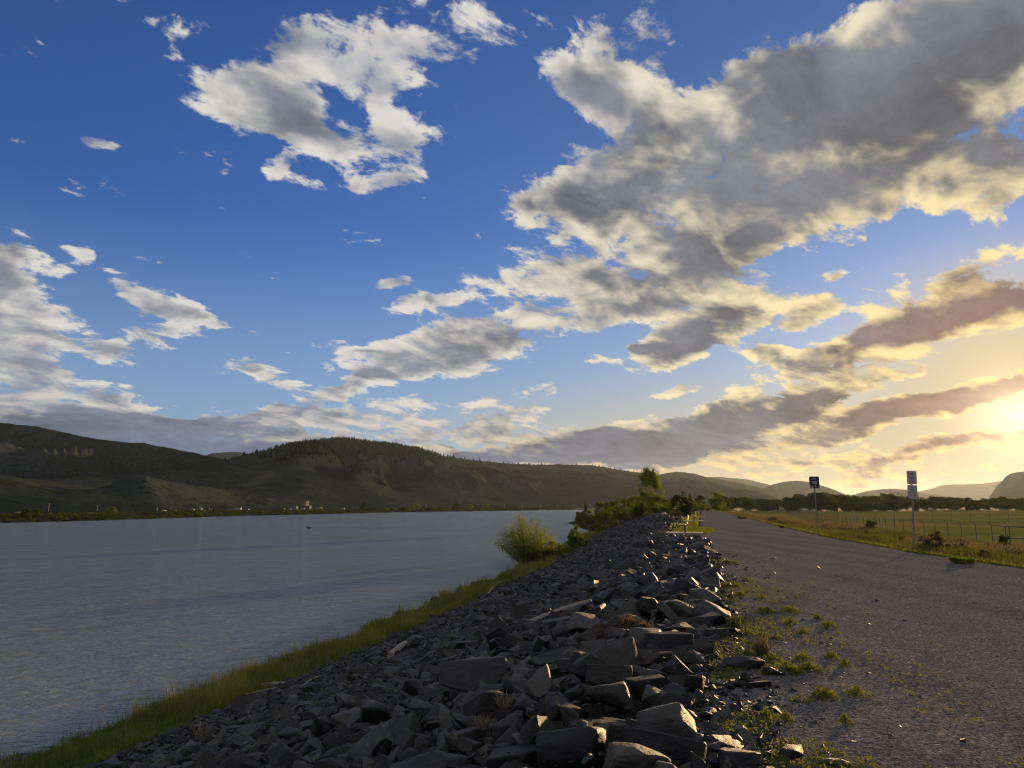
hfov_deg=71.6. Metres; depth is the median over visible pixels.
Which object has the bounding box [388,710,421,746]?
rock
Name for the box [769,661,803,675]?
weed
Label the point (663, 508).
bush
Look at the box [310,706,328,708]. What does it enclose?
rock
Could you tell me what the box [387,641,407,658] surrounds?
driftwood stump
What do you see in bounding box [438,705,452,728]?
rock
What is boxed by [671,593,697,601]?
rock
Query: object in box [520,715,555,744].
rock
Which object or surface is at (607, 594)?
rock
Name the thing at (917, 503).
leafy tree
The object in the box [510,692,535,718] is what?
rock
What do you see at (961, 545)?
sagebrush
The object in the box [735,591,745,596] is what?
weed
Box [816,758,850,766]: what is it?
rock
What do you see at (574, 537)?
willow shrub
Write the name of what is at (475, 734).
rock
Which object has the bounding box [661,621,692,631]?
rock
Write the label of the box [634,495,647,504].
leafy tree
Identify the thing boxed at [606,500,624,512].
leafy tree
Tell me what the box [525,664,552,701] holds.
rock
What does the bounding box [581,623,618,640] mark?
rock
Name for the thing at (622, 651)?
rock
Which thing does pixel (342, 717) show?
rock
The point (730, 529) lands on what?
path
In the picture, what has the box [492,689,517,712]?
dry twigs
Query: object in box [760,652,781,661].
weed
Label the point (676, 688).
rock
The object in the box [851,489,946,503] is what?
distant hills
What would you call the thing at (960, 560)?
bush
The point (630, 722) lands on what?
rock
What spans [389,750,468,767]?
rock
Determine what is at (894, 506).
leafy tree
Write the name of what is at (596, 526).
willow shrub
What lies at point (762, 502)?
leafy tree
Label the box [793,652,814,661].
weed
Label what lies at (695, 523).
crest grass
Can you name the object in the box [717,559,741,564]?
weed
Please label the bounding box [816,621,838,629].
weed
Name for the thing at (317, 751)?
rock
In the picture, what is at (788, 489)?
distant hills
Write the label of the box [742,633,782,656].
dry grass tuft
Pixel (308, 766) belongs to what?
rock
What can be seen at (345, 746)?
rock
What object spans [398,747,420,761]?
rock
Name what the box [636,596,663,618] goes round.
rock
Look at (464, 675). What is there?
rock
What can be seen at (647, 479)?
poplar tree
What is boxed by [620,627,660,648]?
rock
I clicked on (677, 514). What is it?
sagebrush
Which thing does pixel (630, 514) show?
bush
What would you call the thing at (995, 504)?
leafy tree
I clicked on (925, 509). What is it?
leafy tree
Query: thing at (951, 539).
dry grass
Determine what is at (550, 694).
rock
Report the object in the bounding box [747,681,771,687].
rock
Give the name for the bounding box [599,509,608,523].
bush
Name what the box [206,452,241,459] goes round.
distant hills
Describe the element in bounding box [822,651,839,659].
weed
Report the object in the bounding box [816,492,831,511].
leafy tree
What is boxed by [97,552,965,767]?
stone chips
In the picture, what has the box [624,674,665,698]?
rock
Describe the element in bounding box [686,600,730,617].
rock
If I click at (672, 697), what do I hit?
rock
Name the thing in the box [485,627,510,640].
rock
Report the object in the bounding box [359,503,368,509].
leafy tree
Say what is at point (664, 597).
rock
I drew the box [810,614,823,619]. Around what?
weed
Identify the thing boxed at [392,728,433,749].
rock
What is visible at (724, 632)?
rock
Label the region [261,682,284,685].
driftwood branch
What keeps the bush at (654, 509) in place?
on the riverbank
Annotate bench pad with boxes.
[665,531,702,535]
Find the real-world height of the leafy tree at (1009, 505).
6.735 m
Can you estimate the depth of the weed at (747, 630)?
8.88 m
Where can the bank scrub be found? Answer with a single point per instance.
(98, 515)
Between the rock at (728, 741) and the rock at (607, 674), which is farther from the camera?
the rock at (607, 674)
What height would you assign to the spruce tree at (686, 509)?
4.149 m
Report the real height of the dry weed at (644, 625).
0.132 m
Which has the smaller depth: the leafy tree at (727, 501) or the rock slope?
the rock slope
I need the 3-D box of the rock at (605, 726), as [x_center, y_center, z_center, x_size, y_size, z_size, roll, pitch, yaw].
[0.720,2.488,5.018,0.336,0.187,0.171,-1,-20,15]
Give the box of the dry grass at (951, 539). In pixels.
[724,510,1023,554]
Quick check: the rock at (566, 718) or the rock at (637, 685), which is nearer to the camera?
the rock at (566, 718)
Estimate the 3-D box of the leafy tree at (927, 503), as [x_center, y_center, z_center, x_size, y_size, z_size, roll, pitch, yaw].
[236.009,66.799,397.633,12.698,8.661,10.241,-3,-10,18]
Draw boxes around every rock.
[149,763,167,767]
[191,744,218,761]
[224,753,259,767]
[266,742,305,767]
[270,764,288,767]
[278,727,302,747]
[292,760,306,767]
[300,764,314,767]
[303,749,324,758]
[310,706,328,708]
[310,716,332,737]
[315,757,353,767]
[318,746,343,759]
[331,707,359,727]
[338,742,356,751]
[343,730,370,744]
[346,712,359,730]
[347,722,393,760]
[360,699,389,724]
[371,738,391,756]
[373,758,393,767]
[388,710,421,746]
[388,745,403,761]
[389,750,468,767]
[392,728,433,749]
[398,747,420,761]
[402,678,422,695]
[408,698,430,716]
[420,707,447,731]
[428,702,451,714]
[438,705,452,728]
[439,656,507,692]
[444,726,492,750]
[446,764,484,767]
[449,712,474,726]
[450,737,482,763]
[463,690,515,719]
[468,684,502,698]
[472,744,491,766]
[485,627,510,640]
[485,744,537,767]
[488,616,511,632]
[491,742,514,749]
[492,713,525,740]
[493,648,510,655]
[495,697,518,719]
[495,724,518,743]
[503,679,524,694]
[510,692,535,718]
[510,733,523,744]
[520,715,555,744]
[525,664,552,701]
[531,647,567,667]
[535,666,558,677]
[535,726,606,767]
[537,697,550,715]
[542,616,570,625]
[544,695,567,722]
[545,692,565,697]
[550,625,568,640]
[555,658,569,674]
[557,646,583,658]
[559,636,582,647]
[560,702,588,725]
[565,651,589,673]
[566,612,599,633]
[569,719,615,727]
[570,654,605,682]
[572,684,598,703]
[580,640,606,650]
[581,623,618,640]
[581,637,639,682]
[585,664,631,685]
[585,681,635,714]
[590,603,605,614]
[595,721,626,731]
[601,587,632,600]
[601,717,624,722]
[602,742,671,767]
[603,723,706,767]
[604,627,624,639]
[608,614,642,623]
[615,601,640,616]
[618,629,628,638]
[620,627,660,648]
[623,719,635,726]
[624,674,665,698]
[634,668,669,679]
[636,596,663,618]
[636,702,696,737]
[637,649,671,668]
[641,684,665,706]
[643,631,693,650]
[647,643,665,650]
[650,609,661,620]
[653,594,669,600]
[653,760,675,767]
[660,682,688,697]
[660,691,693,710]
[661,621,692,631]
[663,599,693,616]
[671,578,700,595]
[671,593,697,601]
[684,675,705,691]
[685,751,706,767]
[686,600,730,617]
[689,588,720,600]
[705,628,730,637]
[707,735,744,748]
[717,747,762,767]
[724,656,764,669]
[743,702,757,709]
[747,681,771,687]
[762,666,785,675]
[779,744,804,758]
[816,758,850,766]
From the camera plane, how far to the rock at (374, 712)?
8.16 m
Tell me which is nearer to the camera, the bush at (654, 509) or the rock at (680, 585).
the rock at (680, 585)
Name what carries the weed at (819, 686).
on the path
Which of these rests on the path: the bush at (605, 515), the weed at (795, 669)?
the weed at (795, 669)
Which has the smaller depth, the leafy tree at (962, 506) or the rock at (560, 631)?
the rock at (560, 631)
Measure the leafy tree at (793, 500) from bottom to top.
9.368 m
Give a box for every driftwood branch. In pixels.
[245,687,275,694]
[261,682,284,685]
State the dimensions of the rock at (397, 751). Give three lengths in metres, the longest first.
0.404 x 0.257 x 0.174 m
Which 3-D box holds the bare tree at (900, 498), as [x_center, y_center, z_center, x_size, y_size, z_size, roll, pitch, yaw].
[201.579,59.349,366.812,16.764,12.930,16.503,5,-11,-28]
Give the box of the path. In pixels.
[691,511,1023,767]
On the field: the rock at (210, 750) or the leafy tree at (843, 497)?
the leafy tree at (843, 497)
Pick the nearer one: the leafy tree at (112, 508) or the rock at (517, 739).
the rock at (517, 739)
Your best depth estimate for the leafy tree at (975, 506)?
422.06 m
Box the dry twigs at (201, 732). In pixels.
[188,715,217,743]
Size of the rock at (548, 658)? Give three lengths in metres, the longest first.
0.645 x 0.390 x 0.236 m
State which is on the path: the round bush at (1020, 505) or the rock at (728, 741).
the rock at (728, 741)
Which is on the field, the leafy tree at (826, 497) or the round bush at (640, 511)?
the leafy tree at (826, 497)
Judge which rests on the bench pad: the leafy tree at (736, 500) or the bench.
the bench
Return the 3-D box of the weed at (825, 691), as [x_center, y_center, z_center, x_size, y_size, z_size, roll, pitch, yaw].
[2.657,2.598,5.978,0.239,0.106,0.263,-8,-13,39]
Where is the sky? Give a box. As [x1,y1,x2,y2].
[0,0,1023,494]
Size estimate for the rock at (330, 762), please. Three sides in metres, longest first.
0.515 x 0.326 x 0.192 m
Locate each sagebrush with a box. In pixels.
[670,510,684,515]
[916,530,951,548]
[952,543,966,548]
[974,549,989,557]
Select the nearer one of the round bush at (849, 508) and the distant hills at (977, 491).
the round bush at (849, 508)
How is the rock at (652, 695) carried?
on the riverbank
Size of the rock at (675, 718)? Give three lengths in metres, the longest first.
0.518 x 0.316 x 0.307 m
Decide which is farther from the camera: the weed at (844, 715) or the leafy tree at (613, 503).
the leafy tree at (613, 503)
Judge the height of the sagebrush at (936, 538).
0.837 m
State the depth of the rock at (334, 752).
6.78 m
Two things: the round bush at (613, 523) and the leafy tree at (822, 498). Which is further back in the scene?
the leafy tree at (822, 498)
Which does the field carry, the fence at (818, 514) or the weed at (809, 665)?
the fence at (818, 514)
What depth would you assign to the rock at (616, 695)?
5.80 m
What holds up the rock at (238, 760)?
on the riverbank
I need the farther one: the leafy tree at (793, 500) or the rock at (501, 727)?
the leafy tree at (793, 500)
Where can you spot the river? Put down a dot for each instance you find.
(108, 615)
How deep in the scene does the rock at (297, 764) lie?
6.81 m
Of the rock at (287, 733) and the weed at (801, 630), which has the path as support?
the weed at (801, 630)
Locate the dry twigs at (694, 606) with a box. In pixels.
[682,596,695,608]
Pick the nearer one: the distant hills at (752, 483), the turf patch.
the turf patch
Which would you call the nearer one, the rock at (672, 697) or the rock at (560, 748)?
the rock at (560, 748)
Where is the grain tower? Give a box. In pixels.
[301,501,311,508]
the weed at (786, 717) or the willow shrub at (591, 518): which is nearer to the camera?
the weed at (786, 717)
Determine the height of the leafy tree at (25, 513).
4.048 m
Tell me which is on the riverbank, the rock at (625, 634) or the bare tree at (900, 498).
the rock at (625, 634)
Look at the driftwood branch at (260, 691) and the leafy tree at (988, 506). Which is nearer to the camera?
the driftwood branch at (260, 691)
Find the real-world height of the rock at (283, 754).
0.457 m
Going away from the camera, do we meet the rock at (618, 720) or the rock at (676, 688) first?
the rock at (618, 720)
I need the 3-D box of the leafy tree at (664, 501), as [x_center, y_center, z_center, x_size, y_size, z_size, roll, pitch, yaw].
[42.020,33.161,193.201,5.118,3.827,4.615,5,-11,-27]
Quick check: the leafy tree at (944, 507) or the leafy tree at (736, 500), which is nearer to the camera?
the leafy tree at (944, 507)
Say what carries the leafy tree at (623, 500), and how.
on the riverbank
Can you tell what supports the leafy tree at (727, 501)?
on the field
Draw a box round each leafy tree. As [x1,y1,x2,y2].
[18,508,31,517]
[31,509,40,517]
[107,507,117,512]
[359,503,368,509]
[452,503,458,509]
[592,501,604,516]
[601,502,611,520]
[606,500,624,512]
[616,498,629,517]
[625,495,635,516]
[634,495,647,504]
[650,495,664,512]
[657,499,670,508]
[667,494,683,514]
[687,493,692,508]
[693,494,707,504]
[705,491,726,510]
[715,496,731,510]
[728,497,737,510]
[733,497,746,510]
[735,496,753,508]
[740,498,760,511]
[754,498,772,510]
[764,499,775,510]
[767,499,781,511]
[777,497,795,511]
[783,497,799,511]
[793,494,810,511]
[800,493,813,511]
[807,492,822,511]
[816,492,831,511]
[817,492,832,511]
[831,494,844,510]
[838,495,853,510]
[850,495,870,510]
[865,495,879,510]
[865,496,888,510]
[879,493,887,504]
[880,493,897,510]
[888,495,910,510]
[906,497,924,510]
[917,500,934,510]
[920,496,944,510]
[935,497,953,509]
[948,498,965,509]
[950,497,977,509]
[964,500,982,509]
[977,499,1003,509]
[989,498,1002,508]
[995,497,1006,508]
[999,498,1019,509]
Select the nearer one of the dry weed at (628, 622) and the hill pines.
the dry weed at (628, 622)
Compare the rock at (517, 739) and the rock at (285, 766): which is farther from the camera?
the rock at (285, 766)
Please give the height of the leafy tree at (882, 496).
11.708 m
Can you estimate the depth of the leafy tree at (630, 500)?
252.17 m
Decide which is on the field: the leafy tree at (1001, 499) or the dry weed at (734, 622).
the leafy tree at (1001, 499)
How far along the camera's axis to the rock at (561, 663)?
7.68 m
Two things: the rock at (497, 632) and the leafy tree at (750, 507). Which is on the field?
the leafy tree at (750, 507)
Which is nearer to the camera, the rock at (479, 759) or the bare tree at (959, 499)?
the rock at (479, 759)
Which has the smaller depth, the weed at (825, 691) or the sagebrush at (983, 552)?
the weed at (825, 691)
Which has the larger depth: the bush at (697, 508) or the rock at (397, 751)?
the bush at (697, 508)
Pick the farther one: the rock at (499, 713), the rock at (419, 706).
the rock at (419, 706)
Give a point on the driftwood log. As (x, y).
(573, 605)
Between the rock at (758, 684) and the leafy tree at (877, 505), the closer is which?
the rock at (758, 684)
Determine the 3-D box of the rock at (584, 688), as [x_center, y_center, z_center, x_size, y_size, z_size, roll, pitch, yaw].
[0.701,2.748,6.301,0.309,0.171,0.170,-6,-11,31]
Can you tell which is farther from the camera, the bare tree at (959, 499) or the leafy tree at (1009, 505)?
the leafy tree at (1009, 505)
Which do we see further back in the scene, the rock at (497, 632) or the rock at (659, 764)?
the rock at (497, 632)
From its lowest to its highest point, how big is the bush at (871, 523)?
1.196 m
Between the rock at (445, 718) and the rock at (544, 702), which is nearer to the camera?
the rock at (544, 702)
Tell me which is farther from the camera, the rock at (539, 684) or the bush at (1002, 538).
the bush at (1002, 538)
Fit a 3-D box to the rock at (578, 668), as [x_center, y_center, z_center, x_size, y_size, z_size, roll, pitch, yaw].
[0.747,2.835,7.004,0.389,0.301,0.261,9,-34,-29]
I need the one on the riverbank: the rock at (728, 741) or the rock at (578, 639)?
the rock at (578, 639)
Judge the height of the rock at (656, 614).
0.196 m
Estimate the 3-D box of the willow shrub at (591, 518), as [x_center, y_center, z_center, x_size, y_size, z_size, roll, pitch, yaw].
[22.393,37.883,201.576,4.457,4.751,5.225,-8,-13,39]
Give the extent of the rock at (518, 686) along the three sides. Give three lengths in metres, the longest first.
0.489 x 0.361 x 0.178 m
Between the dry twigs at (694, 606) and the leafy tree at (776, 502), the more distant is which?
the leafy tree at (776, 502)
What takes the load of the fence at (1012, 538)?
on the field
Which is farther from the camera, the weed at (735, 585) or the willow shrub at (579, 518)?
the willow shrub at (579, 518)
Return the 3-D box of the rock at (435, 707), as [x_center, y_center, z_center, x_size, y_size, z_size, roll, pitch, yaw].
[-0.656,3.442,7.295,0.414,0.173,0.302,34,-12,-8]
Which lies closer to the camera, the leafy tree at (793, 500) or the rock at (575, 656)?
the rock at (575, 656)
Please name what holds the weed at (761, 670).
on the path
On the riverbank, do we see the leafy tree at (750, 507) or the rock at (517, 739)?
the rock at (517, 739)
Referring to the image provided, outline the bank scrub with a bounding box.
[0,507,571,521]
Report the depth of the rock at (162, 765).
9.22 m
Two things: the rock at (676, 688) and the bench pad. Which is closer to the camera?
the rock at (676, 688)
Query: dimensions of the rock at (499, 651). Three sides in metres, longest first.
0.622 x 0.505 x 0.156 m
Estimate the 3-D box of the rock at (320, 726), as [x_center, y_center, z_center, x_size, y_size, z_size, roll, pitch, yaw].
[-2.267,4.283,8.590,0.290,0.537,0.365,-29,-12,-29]
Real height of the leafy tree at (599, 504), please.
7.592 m
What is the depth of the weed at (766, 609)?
10.65 m
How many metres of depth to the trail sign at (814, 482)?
41.04 m
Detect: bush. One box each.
[488,511,557,563]
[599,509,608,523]
[605,507,618,521]
[606,516,618,526]
[612,504,626,519]
[616,508,630,520]
[624,505,637,519]
[633,501,648,517]
[649,502,662,513]
[658,504,670,511]
[693,505,703,510]
[841,503,854,510]
[865,520,876,527]
[947,552,975,563]
[998,535,1009,544]
[1016,502,1023,510]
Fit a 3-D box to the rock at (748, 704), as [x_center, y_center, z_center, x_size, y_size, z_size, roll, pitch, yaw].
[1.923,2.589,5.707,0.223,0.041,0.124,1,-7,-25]
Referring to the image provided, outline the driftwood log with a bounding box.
[529,599,591,621]
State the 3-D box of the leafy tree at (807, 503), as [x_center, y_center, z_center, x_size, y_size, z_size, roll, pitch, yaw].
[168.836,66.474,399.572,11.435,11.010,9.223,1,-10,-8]
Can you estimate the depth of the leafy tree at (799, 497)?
409.47 m
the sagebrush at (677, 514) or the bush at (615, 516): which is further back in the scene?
the bush at (615, 516)
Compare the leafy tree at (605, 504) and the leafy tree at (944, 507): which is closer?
the leafy tree at (605, 504)
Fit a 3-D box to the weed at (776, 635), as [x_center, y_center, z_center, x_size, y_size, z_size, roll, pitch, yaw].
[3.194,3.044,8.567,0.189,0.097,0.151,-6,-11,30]
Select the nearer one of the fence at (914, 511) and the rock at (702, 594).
the rock at (702, 594)
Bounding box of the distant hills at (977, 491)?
[918,481,1001,499]
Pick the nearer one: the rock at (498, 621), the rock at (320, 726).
the rock at (320, 726)
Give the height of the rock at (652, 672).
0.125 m
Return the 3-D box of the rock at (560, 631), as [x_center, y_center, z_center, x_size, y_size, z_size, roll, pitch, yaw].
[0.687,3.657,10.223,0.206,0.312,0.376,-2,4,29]
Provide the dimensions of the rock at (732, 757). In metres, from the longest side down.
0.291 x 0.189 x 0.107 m
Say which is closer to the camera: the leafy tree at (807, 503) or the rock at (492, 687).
the rock at (492, 687)
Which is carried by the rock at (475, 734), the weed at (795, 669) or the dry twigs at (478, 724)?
the dry twigs at (478, 724)
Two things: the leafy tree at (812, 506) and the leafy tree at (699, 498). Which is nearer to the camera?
the leafy tree at (699, 498)
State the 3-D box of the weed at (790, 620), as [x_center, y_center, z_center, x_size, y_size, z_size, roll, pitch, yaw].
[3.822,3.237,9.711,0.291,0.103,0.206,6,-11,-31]
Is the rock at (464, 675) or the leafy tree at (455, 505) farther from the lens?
the leafy tree at (455, 505)
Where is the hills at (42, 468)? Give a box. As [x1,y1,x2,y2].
[0,423,782,522]
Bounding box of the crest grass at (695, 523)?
[666,511,699,528]
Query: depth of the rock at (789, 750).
4.55 m
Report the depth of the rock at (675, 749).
4.36 m
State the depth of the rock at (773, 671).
6.76 m
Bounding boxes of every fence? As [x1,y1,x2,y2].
[788,510,1023,545]
[837,511,1008,522]
[1005,526,1023,543]
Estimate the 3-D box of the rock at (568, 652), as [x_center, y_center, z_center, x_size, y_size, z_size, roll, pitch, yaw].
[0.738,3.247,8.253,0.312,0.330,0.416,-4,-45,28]
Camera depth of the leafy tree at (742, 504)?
433.05 m
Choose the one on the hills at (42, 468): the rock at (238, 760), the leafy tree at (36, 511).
the leafy tree at (36, 511)
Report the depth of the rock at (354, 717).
8.41 m
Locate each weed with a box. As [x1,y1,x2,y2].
[618,613,644,627]
[638,619,655,627]
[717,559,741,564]
[722,613,748,628]
[725,582,743,587]
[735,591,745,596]
[740,628,753,635]
[752,607,782,614]
[754,630,769,637]
[759,666,771,675]
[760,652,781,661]
[760,707,772,717]
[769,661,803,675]
[770,632,784,639]
[772,710,795,724]
[778,605,805,613]
[781,617,798,624]
[787,666,804,675]
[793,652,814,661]
[797,628,808,633]
[797,661,826,671]
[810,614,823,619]
[810,686,840,701]
[813,684,821,693]
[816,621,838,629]
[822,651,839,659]
[837,712,853,723]
[839,657,851,665]
[842,685,871,696]
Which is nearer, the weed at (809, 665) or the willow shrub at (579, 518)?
the weed at (809, 665)
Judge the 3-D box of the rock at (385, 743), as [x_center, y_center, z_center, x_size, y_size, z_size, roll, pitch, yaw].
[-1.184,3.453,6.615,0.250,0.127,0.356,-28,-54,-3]
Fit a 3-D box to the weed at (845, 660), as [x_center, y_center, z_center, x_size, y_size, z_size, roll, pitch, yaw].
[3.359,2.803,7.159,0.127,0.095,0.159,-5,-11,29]
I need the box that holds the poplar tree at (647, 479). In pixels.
[637,465,664,514]
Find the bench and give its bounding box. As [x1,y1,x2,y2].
[678,515,688,532]
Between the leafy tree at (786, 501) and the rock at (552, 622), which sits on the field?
the leafy tree at (786, 501)
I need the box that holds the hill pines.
[224,436,633,472]
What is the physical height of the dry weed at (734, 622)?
0.231 m
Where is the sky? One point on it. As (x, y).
(770, 242)
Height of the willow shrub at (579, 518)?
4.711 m
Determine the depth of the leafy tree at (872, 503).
436.39 m
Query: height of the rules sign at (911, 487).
3.074 m
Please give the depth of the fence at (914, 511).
128.76 m
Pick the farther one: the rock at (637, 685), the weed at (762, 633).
the weed at (762, 633)
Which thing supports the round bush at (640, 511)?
on the riverbank
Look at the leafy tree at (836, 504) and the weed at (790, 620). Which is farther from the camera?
the leafy tree at (836, 504)
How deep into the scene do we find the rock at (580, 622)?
10.52 m
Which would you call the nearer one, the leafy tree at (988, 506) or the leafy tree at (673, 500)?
the leafy tree at (673, 500)
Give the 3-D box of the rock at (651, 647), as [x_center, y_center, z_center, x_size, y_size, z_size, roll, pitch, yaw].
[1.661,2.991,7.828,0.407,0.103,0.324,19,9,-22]
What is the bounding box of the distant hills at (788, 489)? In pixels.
[762,481,851,501]
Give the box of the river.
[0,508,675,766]
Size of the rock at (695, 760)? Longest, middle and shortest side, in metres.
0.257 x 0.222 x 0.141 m
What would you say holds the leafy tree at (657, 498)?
on the riverbank
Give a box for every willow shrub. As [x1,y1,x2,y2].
[538,540,572,557]
[567,524,587,548]
[575,509,588,524]
[582,509,595,524]
[588,522,609,531]
[594,512,603,524]
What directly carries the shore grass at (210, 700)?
on the riverbank
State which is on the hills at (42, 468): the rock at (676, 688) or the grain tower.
the grain tower
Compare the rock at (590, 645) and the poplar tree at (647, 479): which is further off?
the poplar tree at (647, 479)
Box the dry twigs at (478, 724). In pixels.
[469,712,495,731]
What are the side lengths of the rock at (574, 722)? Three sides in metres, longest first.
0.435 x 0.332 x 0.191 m
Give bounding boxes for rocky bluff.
[988,472,1023,498]
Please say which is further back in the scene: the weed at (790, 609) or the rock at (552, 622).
the rock at (552, 622)
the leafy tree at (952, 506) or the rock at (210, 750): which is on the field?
the leafy tree at (952, 506)
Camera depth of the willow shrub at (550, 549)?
70.67 m
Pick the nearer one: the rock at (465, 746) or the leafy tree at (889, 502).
the rock at (465, 746)
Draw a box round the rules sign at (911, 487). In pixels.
[906,471,917,548]
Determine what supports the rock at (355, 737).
on the riverbank
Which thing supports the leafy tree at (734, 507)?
on the field
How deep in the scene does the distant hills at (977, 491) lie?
8438.16 m
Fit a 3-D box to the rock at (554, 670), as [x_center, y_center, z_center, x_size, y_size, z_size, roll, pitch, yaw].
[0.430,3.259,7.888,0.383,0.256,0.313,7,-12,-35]
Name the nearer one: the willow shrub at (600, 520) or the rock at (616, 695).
the rock at (616, 695)
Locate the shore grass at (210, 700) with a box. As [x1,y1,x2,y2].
[0,530,601,767]
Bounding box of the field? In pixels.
[704,509,1023,565]
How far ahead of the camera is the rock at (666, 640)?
8.02 m
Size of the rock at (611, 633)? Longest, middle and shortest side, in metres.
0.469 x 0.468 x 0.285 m
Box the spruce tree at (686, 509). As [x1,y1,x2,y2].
[677,491,691,515]
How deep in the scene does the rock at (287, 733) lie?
8.53 m
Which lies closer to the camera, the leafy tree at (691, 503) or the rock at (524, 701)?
the rock at (524, 701)
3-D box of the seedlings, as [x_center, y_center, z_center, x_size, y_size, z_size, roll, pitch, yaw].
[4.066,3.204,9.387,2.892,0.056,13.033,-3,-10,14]
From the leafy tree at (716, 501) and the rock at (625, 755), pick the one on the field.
the leafy tree at (716, 501)
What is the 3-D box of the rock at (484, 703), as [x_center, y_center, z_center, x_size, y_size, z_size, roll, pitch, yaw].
[-0.203,3.126,6.774,0.503,0.351,0.620,2,-31,-12]
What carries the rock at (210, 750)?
on the riverbank
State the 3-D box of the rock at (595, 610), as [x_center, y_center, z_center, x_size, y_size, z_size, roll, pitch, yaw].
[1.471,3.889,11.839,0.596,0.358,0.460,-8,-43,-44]
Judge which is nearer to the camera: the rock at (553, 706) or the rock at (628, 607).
the rock at (553, 706)
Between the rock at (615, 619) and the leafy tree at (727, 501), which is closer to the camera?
the rock at (615, 619)
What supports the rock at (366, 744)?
on the riverbank
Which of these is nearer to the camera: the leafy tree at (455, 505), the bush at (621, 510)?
the bush at (621, 510)
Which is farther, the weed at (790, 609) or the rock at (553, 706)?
the weed at (790, 609)
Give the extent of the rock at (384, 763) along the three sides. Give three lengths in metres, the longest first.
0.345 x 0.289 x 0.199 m
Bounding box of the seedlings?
[709,577,1023,767]
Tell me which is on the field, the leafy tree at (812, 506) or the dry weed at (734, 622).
the leafy tree at (812, 506)
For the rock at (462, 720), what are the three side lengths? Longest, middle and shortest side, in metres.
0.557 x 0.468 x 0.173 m
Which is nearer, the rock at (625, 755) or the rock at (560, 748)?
the rock at (625, 755)
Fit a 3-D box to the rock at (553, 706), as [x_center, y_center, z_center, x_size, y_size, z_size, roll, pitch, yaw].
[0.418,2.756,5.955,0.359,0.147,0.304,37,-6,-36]
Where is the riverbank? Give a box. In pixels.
[14,509,701,767]
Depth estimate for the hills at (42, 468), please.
1118.46 m
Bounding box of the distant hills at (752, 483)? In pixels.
[707,477,769,488]
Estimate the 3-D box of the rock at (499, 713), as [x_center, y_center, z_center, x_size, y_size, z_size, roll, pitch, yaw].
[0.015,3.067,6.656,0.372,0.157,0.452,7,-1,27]
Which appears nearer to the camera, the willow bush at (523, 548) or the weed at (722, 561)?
the weed at (722, 561)
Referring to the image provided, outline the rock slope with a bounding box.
[77,511,728,767]
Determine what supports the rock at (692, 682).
on the path
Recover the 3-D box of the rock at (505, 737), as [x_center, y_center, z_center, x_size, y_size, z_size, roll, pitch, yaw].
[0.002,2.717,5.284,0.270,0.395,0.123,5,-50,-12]
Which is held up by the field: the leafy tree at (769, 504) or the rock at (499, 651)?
the leafy tree at (769, 504)
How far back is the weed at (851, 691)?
6.03 m
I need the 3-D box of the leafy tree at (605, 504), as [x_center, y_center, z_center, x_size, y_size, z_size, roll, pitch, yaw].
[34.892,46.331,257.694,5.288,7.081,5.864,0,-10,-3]
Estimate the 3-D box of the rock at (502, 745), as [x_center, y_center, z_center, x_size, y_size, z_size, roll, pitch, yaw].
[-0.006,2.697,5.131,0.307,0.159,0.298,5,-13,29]
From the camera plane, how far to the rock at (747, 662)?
7.02 m
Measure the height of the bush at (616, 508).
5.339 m
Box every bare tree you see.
[883,486,914,511]
[941,495,963,509]
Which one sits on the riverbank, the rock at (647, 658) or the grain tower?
the rock at (647, 658)
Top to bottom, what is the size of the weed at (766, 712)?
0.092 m
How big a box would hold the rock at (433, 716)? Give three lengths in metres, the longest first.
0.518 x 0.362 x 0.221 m
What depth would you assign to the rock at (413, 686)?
9.57 m
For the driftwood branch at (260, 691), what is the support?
on the riverbank
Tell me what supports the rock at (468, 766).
on the riverbank
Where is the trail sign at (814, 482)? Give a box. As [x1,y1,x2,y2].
[809,476,819,532]
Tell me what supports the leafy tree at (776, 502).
on the field
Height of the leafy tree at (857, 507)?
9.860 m
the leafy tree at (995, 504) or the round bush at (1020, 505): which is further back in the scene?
the leafy tree at (995, 504)
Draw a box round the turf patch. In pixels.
[672,526,714,533]
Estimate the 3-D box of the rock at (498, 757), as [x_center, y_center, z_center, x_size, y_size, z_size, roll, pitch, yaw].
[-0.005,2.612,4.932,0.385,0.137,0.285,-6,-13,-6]
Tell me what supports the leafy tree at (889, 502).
on the field
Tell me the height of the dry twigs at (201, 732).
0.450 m
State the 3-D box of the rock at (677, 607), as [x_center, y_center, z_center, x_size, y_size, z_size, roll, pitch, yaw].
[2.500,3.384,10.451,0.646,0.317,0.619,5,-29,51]
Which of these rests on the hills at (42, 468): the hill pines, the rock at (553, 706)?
the hill pines

